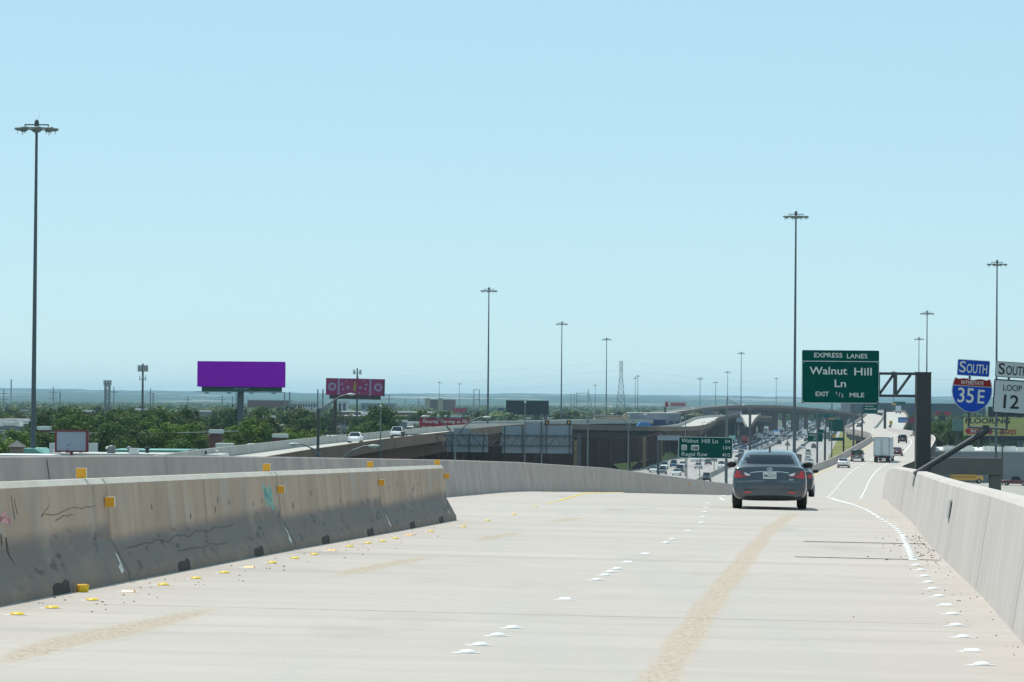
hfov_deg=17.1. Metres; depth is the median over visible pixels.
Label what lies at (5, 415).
tree
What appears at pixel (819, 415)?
highway sign
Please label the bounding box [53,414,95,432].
tree
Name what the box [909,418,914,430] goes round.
billboard
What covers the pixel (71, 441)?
red framed sign
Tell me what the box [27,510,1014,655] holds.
road grit
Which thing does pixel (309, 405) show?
building
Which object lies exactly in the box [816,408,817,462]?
pole
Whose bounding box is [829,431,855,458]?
verge
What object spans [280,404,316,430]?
tree
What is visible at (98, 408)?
tree
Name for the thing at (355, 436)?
car
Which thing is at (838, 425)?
highway sign
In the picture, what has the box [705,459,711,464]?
traffic car
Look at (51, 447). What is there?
air conditioner
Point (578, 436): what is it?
sign bridge
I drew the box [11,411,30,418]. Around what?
tree
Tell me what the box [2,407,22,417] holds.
tree
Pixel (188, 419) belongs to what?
tree
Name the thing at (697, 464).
traffic car
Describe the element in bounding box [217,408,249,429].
tree
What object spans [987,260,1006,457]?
light mast
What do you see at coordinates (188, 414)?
tree
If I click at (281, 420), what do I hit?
tree
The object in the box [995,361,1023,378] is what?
direction sign
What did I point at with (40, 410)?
tree
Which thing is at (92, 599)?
raised marker
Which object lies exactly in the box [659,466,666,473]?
traffic suv
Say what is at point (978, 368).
direction sign
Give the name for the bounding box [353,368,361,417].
cell tower
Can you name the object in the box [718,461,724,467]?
traffic pickup
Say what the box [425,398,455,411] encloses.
building
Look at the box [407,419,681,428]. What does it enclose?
viaduct
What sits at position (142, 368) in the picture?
cell tower
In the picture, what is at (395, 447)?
viaduct
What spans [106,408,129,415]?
tree
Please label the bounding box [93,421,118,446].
tree
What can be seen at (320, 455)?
street lamp
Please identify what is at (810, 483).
car
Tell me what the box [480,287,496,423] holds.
light mast
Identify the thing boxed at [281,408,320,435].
tree
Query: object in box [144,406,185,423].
tree
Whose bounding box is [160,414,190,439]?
tree
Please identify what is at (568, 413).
tree
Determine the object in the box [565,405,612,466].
street lamp
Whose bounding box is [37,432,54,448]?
tree
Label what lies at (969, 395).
interstate shield
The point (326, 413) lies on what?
tree
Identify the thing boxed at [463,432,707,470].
retaining wall
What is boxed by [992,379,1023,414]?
loop sign
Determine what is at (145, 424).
tree
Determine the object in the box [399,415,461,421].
building
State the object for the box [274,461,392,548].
barrier segment
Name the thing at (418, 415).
tree
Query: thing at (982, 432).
sign support
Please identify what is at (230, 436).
tree
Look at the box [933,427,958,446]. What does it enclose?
tree
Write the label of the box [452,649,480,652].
raised marker
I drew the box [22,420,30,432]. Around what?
building
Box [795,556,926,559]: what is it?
expansion joint
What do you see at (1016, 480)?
pickup truck
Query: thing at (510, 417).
tree
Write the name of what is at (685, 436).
street lamp
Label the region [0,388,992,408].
hills
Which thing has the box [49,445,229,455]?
building
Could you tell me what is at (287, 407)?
tree
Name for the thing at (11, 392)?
chimney
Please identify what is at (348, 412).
building
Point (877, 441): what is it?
rear door
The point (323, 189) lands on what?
sky
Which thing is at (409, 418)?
tree
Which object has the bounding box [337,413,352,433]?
tree
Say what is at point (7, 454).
building
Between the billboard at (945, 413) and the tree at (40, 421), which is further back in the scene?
the billboard at (945, 413)
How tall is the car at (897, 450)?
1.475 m
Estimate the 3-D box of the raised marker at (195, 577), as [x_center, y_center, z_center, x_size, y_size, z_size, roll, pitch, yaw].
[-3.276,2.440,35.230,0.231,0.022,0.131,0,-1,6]
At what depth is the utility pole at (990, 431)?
729.71 m
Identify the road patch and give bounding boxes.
[0,604,227,668]
[325,555,436,578]
[471,531,525,541]
[547,517,586,522]
[603,508,625,510]
[626,513,800,681]
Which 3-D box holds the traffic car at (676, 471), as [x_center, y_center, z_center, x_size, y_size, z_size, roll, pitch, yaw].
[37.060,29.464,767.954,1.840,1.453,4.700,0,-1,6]
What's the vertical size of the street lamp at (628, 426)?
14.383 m
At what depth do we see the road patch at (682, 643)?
29.74 m
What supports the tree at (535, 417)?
on the ground
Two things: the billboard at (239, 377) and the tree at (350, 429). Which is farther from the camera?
the tree at (350, 429)
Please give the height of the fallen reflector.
0.084 m
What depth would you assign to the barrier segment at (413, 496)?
59.35 m
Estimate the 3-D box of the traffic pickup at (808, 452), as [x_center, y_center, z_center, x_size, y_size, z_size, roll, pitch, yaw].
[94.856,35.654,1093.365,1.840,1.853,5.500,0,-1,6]
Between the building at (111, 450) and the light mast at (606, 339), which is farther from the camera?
the light mast at (606, 339)
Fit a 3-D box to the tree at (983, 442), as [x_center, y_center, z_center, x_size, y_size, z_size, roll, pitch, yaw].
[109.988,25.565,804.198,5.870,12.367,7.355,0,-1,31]
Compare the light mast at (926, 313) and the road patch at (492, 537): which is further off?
the light mast at (926, 313)
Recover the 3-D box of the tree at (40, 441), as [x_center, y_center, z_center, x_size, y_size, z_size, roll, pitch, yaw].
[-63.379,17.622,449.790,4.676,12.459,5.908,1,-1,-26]
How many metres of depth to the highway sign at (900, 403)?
1699.74 m
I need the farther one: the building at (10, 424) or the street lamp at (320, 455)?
the building at (10, 424)
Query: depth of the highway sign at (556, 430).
520.52 m
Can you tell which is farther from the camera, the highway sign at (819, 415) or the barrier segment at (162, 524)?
the highway sign at (819, 415)
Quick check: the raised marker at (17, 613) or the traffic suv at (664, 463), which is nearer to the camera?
the raised marker at (17, 613)
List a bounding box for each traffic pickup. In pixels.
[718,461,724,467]
[805,449,810,454]
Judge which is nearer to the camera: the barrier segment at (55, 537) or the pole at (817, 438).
the barrier segment at (55, 537)
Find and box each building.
[0,418,29,443]
[0,453,60,455]
[2,422,18,452]
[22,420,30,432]
[24,447,48,453]
[37,426,51,435]
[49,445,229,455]
[83,410,94,415]
[106,448,190,452]
[193,434,209,447]
[199,410,210,423]
[209,430,223,447]
[215,443,234,446]
[247,400,292,408]
[272,434,287,441]
[290,401,321,411]
[338,401,348,410]
[341,409,433,415]
[341,412,367,434]
[361,403,396,410]
[395,420,407,428]
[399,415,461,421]
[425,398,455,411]
[593,413,630,419]
[626,412,680,424]
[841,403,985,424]
[933,446,1023,482]
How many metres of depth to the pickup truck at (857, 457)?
559.08 m
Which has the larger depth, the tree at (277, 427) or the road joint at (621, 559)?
the tree at (277, 427)
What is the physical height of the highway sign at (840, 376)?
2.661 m
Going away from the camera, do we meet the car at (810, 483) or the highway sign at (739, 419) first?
the car at (810, 483)
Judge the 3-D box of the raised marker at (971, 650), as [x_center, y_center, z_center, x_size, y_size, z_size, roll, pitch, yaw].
[3.417,2.304,25.470,0.231,0.019,0.125,0,-1,6]
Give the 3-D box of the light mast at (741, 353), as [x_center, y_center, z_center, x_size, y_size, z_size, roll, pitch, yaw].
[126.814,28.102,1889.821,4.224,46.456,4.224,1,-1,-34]
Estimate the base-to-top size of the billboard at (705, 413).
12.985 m
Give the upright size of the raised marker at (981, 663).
0.022 m
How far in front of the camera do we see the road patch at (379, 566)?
39.74 m
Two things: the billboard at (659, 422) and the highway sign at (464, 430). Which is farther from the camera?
the billboard at (659, 422)
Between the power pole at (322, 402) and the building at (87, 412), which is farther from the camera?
the power pole at (322, 402)
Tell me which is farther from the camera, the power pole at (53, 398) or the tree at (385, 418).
the power pole at (53, 398)
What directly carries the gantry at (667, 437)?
on the freeway
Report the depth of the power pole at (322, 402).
1149.66 m
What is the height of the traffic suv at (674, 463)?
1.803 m
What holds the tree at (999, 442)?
on the ground
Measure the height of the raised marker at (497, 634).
0.022 m
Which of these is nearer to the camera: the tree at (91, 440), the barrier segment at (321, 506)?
the barrier segment at (321, 506)
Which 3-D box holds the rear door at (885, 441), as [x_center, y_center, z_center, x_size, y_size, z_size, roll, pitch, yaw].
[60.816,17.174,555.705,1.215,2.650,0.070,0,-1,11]
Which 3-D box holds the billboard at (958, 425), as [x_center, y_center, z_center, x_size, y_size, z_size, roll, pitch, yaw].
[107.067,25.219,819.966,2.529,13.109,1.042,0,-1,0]
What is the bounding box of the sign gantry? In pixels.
[879,372,931,471]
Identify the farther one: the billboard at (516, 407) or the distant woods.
the distant woods
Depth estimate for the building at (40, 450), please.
349.92 m
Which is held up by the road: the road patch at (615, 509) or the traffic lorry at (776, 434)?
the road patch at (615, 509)
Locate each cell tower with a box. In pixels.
[103,380,111,413]
[138,364,147,420]
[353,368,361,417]
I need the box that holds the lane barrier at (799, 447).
[796,440,808,452]
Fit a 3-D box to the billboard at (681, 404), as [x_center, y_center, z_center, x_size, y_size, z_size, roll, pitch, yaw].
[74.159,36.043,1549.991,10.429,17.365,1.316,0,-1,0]
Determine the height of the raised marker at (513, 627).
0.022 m
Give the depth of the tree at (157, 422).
536.27 m
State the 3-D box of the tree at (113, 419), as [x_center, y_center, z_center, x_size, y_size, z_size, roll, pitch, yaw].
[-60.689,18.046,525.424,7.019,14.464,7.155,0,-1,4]
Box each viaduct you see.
[155,415,771,460]
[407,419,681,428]
[656,405,863,431]
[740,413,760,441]
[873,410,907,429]
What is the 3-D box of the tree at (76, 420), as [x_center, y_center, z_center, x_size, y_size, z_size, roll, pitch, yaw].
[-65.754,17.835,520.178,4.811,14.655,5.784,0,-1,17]
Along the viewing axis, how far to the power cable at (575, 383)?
2289.95 m
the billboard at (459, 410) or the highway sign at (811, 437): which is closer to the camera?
the highway sign at (811, 437)
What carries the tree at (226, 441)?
on the ground
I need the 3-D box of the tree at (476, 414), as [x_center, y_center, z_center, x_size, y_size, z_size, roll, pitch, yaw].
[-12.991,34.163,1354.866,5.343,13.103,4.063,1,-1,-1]
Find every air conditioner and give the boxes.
[49,443,54,452]
[89,443,97,451]
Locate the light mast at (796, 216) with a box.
[783,211,808,453]
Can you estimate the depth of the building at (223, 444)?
424.63 m
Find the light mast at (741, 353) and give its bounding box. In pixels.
[737,352,744,410]
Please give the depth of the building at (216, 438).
469.82 m
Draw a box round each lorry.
[741,437,747,444]
[756,434,762,441]
[767,431,772,438]
[774,432,779,439]
[802,429,806,436]
[874,437,893,461]
[896,406,900,413]
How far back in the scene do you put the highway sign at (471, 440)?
520.51 m
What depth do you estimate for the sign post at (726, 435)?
335.13 m
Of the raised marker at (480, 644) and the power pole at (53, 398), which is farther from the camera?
the power pole at (53, 398)
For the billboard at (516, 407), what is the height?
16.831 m
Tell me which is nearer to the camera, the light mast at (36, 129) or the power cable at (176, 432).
the light mast at (36, 129)
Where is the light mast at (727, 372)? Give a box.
[725,371,730,404]
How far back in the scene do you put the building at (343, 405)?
1899.64 m
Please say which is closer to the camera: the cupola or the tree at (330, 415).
the cupola
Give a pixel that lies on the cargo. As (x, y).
(857, 452)
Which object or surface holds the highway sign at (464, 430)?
attached to the sign bridge at (578, 436)
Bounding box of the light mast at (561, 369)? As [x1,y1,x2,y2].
[556,321,567,419]
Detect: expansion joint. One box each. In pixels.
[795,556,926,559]
[805,541,918,543]
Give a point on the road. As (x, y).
(412, 628)
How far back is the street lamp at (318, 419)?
299.85 m
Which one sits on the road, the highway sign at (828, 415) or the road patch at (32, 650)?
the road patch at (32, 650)
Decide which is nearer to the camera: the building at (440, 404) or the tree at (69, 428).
the tree at (69, 428)
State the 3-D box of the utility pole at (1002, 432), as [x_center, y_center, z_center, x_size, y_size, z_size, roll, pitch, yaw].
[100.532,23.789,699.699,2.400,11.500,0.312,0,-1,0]
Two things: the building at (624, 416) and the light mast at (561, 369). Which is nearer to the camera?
the light mast at (561, 369)
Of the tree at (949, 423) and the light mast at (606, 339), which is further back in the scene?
the light mast at (606, 339)
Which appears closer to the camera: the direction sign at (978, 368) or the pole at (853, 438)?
the direction sign at (978, 368)
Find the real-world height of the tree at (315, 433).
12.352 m
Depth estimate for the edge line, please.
428.64 m
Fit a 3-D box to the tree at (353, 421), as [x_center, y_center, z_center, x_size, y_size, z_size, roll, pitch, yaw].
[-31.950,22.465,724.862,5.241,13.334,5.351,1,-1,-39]
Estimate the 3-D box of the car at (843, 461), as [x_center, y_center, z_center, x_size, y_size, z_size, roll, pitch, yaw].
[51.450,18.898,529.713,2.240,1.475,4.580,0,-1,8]
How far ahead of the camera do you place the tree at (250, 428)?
499.17 m
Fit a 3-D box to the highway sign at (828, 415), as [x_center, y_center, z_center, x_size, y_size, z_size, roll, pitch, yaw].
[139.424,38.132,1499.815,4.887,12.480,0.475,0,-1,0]
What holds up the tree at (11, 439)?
on the ground
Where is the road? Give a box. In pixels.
[0,414,1023,681]
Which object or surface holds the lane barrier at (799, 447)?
on the freeway
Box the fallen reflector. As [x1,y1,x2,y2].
[76,584,88,591]
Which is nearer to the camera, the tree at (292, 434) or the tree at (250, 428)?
the tree at (250, 428)
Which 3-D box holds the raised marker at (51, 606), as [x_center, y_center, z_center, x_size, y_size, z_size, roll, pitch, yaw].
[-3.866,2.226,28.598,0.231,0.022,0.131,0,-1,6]
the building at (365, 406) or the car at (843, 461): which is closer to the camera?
the car at (843, 461)
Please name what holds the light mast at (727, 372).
on the ground
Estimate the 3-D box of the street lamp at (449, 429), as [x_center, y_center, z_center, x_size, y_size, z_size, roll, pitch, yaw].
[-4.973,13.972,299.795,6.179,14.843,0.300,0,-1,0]
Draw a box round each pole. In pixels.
[0,389,7,409]
[49,387,57,408]
[322,389,323,416]
[380,405,381,458]
[524,401,525,461]
[748,409,751,450]
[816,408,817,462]
[831,403,832,457]
[852,403,854,446]
[989,429,994,445]
[997,430,1007,484]
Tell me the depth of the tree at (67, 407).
966.99 m
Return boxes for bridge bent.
[931,457,1002,489]
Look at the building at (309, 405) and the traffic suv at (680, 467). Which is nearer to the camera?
the traffic suv at (680, 467)
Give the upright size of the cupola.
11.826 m
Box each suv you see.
[390,426,403,437]
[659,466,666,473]
[660,461,667,468]
[670,460,677,466]
[676,464,683,471]
[702,472,710,480]
[898,434,906,442]
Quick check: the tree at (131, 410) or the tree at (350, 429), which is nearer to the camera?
the tree at (350, 429)
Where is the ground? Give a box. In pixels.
[664,420,1023,460]
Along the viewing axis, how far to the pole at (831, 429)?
799.67 m
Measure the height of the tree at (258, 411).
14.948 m
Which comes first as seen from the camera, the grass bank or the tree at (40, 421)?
the tree at (40, 421)
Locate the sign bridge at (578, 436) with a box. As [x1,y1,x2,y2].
[401,431,580,465]
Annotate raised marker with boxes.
[3,612,27,614]
[45,605,58,607]
[84,598,100,600]
[186,576,204,578]
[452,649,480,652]
[470,642,488,645]
[484,632,509,635]
[505,625,519,628]
[555,597,575,599]
[931,594,948,596]
[935,603,955,605]
[944,623,966,625]
[946,612,959,614]
[953,634,974,637]
[961,648,983,651]
[965,661,993,664]
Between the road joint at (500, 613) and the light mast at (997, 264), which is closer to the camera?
the road joint at (500, 613)
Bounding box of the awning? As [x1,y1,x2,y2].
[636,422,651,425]
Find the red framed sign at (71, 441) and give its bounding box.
[55,430,88,455]
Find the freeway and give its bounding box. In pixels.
[630,419,840,483]
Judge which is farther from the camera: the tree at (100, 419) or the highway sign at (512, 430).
the tree at (100, 419)
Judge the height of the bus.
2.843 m
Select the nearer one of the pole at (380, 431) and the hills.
the pole at (380, 431)
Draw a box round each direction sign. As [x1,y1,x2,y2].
[957,359,989,376]
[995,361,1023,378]
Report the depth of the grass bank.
832.34 m
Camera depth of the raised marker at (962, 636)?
27.35 m
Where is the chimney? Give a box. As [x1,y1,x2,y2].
[10,379,11,402]
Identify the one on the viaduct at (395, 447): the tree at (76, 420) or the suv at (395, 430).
the suv at (395, 430)
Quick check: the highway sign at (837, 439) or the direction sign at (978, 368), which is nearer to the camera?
the direction sign at (978, 368)
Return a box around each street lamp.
[288,443,378,457]
[316,393,355,456]
[421,415,490,459]
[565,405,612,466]
[610,413,647,470]
[685,408,694,475]
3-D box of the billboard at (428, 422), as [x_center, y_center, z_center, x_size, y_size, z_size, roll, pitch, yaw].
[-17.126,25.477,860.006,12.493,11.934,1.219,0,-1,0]
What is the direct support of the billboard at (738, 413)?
on the ground
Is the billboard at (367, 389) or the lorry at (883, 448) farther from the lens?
the billboard at (367, 389)
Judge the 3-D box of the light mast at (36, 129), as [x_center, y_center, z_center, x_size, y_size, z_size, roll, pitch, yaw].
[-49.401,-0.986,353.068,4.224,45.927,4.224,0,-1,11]
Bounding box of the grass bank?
[613,449,677,469]
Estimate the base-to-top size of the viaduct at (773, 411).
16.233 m
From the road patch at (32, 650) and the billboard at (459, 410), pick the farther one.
the billboard at (459, 410)
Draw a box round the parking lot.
[971,483,1023,495]
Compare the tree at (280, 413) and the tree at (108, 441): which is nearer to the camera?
the tree at (108, 441)
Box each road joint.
[29,602,966,624]
[320,552,919,566]
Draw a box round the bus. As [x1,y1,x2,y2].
[950,474,982,483]
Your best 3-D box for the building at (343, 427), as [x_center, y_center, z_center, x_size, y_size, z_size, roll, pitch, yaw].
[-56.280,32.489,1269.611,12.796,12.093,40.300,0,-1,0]
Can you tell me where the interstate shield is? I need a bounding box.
[952,377,991,411]
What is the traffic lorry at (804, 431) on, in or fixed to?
on the freeway
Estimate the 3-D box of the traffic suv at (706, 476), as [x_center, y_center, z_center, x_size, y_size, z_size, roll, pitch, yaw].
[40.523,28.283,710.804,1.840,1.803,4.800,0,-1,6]
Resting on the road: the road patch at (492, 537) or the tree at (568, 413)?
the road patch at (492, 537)
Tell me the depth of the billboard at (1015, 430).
789.53 m
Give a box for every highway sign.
[447,433,487,451]
[454,428,469,432]
[502,426,523,452]
[525,422,542,452]
[543,425,571,453]
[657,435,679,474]
[678,437,732,458]
[736,417,742,443]
[802,350,878,403]
[808,433,825,460]
[815,414,821,429]
[824,414,834,441]
[829,420,844,451]
[832,437,843,450]
[861,405,877,439]
[894,402,904,405]
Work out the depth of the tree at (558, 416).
1260.91 m
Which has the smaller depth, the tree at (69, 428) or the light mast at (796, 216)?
the tree at (69, 428)
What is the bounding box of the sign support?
[913,376,1009,476]
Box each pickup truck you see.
[851,450,864,460]
[1001,476,1023,485]
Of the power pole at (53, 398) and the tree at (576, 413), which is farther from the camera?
the power pole at (53, 398)
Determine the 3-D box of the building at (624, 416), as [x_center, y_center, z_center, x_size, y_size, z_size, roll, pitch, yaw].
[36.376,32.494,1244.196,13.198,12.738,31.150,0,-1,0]
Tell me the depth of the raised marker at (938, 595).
35.10 m
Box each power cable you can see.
[0,362,934,389]
[0,430,234,433]
[44,370,951,398]
[327,379,791,398]
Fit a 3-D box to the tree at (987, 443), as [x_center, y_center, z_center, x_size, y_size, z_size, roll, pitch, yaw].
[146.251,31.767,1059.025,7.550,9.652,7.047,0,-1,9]
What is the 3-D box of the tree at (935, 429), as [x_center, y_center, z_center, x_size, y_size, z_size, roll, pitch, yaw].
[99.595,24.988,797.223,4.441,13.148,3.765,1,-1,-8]
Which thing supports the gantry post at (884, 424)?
on the ground
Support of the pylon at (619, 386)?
on the ground
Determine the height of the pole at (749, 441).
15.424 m
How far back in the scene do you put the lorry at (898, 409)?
1546.80 m
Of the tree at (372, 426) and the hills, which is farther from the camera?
the hills
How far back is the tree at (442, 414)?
1420.30 m
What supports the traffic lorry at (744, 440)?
on the freeway
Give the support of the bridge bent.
on the ground
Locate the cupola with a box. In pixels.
[8,440,25,453]
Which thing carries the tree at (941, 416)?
on the ground
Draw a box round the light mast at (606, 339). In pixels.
[602,337,611,414]
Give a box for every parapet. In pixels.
[0,413,872,496]
[882,425,1023,643]
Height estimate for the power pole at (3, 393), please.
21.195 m
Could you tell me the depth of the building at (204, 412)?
899.78 m
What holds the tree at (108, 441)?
on the ground
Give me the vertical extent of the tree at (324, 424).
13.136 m
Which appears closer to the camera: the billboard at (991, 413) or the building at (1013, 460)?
the building at (1013, 460)
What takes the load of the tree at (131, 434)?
on the ground
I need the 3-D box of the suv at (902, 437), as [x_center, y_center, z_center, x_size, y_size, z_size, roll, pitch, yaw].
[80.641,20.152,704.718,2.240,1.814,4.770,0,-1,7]
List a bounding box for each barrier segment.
[0,468,128,605]
[101,463,294,580]
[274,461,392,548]
[376,460,456,531]
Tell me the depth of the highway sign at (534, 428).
520.53 m
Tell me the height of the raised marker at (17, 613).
0.022 m
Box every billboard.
[197,361,285,444]
[326,378,384,434]
[419,418,468,427]
[453,408,466,413]
[506,400,548,419]
[653,420,666,425]
[664,401,686,411]
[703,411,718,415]
[728,411,741,435]
[898,417,908,423]
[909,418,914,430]
[935,411,950,422]
[953,419,962,444]
[964,417,1023,446]
[988,407,1023,446]
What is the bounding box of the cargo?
[851,449,863,454]
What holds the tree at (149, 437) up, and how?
on the ground
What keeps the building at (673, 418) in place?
on the ground
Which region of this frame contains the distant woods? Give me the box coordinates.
[0,400,1023,429]
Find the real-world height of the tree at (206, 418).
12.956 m
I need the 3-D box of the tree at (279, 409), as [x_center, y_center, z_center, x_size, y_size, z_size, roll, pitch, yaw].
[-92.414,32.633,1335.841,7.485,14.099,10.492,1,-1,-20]
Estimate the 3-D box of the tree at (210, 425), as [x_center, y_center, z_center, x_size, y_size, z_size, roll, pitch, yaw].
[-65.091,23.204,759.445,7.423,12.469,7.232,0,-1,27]
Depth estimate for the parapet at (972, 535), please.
39.91 m
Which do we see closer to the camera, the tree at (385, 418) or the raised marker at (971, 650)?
the raised marker at (971, 650)
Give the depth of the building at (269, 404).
2299.58 m
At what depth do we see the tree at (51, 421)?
555.38 m
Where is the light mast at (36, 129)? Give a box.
[14,119,58,447]
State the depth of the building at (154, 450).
371.84 m
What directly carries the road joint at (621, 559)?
on the road
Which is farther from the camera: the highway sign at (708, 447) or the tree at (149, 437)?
the tree at (149, 437)
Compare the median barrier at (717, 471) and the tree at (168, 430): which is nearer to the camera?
the tree at (168, 430)
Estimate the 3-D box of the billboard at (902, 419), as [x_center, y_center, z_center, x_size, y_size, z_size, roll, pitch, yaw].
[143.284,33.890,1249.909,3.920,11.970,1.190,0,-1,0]
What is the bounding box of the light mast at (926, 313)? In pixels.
[920,310,933,371]
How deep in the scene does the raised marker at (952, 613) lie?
31.24 m
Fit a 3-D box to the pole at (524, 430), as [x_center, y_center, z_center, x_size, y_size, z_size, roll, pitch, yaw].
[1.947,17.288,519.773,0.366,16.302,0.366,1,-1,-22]
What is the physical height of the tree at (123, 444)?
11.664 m
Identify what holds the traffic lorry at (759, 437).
on the freeway
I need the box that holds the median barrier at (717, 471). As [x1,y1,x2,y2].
[696,424,813,480]
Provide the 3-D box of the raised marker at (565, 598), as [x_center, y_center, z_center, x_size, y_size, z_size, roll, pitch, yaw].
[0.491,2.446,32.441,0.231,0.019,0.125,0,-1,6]
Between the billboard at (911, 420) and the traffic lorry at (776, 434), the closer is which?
the billboard at (911, 420)
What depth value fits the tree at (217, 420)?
754.99 m
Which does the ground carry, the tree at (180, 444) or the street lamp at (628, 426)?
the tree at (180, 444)
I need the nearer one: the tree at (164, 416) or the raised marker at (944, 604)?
the raised marker at (944, 604)
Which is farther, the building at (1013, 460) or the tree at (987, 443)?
the tree at (987, 443)
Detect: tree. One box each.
[0,426,38,453]
[1,411,12,418]
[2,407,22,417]
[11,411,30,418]
[21,428,49,446]
[25,413,59,431]
[36,407,46,412]
[36,408,54,418]
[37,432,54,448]
[42,407,77,434]
[50,425,79,439]
[52,405,69,413]
[52,405,85,419]
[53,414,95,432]
[64,410,99,432]
[75,422,102,449]
[89,436,100,445]
[90,406,103,413]
[90,422,129,451]
[92,411,121,428]
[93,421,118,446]
[98,411,139,429]
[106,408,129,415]
[110,428,149,447]
[113,436,139,448]
[117,407,139,418]
[117,423,159,446]
[118,413,155,432]
[130,411,163,428]
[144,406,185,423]
[148,421,182,448]
[159,406,193,423]
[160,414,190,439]
[161,438,191,448]
[176,405,200,423]
[177,421,209,448]
[191,414,209,439]
[196,415,210,430]
[207,405,234,433]
[208,417,223,430]
[210,411,217,417]
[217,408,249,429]
[219,438,236,445]
[220,425,244,444]
[233,415,276,444]
[249,407,272,426]
[252,411,298,442]
[267,407,283,420]
[277,411,285,419]
[278,427,316,439]
[279,410,296,422]
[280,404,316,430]
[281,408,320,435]
[282,404,294,411]
[301,426,329,437]
[312,414,341,434]
[320,410,329,418]
[328,408,332,425]
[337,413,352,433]
[342,425,364,433]
[347,415,371,428]
[354,419,388,432]
[357,403,401,430]
[388,413,406,422]
[406,412,416,421]
[412,410,428,421]
[438,411,450,417]
[473,411,485,420]
[507,414,516,420]
[530,415,540,419]
[555,413,564,418]
[559,409,572,418]
[572,410,579,416]
[931,420,946,446]
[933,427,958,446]
[938,411,945,421]
[941,420,965,445]
[972,440,994,445]
[973,440,988,446]
[997,440,1007,446]
[1004,441,1017,446]
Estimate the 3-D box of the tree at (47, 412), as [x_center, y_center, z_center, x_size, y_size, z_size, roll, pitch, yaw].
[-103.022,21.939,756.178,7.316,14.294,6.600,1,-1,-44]
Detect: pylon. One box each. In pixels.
[473,389,479,412]
[616,361,625,412]
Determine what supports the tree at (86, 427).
on the ground
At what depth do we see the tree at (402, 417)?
825.03 m
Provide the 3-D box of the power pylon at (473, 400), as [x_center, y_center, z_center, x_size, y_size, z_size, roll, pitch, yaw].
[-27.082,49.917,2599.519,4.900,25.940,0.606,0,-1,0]
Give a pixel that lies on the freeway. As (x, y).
(719, 477)
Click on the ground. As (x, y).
(779, 422)
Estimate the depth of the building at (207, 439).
743.47 m
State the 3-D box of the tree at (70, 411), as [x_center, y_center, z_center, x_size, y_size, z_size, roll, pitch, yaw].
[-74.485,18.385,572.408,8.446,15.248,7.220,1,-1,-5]
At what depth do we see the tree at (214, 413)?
1255.23 m
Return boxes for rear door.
[874,438,880,454]
[882,438,888,454]
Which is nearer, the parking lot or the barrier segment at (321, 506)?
the barrier segment at (321, 506)
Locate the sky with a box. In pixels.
[0,0,1023,396]
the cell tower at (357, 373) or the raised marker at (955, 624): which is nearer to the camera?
the raised marker at (955, 624)
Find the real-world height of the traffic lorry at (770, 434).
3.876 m
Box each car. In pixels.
[347,432,362,442]
[649,466,656,471]
[672,469,680,474]
[694,462,701,468]
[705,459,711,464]
[726,446,812,508]
[800,462,818,496]
[837,458,850,467]
[893,447,903,455]
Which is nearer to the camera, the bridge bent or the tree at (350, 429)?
the bridge bent
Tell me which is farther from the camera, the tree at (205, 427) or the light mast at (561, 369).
the light mast at (561, 369)
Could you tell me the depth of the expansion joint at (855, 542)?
55.14 m
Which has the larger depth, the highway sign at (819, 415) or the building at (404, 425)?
the highway sign at (819, 415)
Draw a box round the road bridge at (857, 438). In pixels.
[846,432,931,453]
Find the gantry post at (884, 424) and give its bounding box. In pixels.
[883,408,885,428]
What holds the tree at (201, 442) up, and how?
on the ground
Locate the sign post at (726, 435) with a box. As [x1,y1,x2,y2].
[725,408,727,482]
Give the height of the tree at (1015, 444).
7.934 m
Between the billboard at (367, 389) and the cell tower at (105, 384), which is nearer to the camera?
the billboard at (367, 389)
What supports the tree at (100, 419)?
on the ground
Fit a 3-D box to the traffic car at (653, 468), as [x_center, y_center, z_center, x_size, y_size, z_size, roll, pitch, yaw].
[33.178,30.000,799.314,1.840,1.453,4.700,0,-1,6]

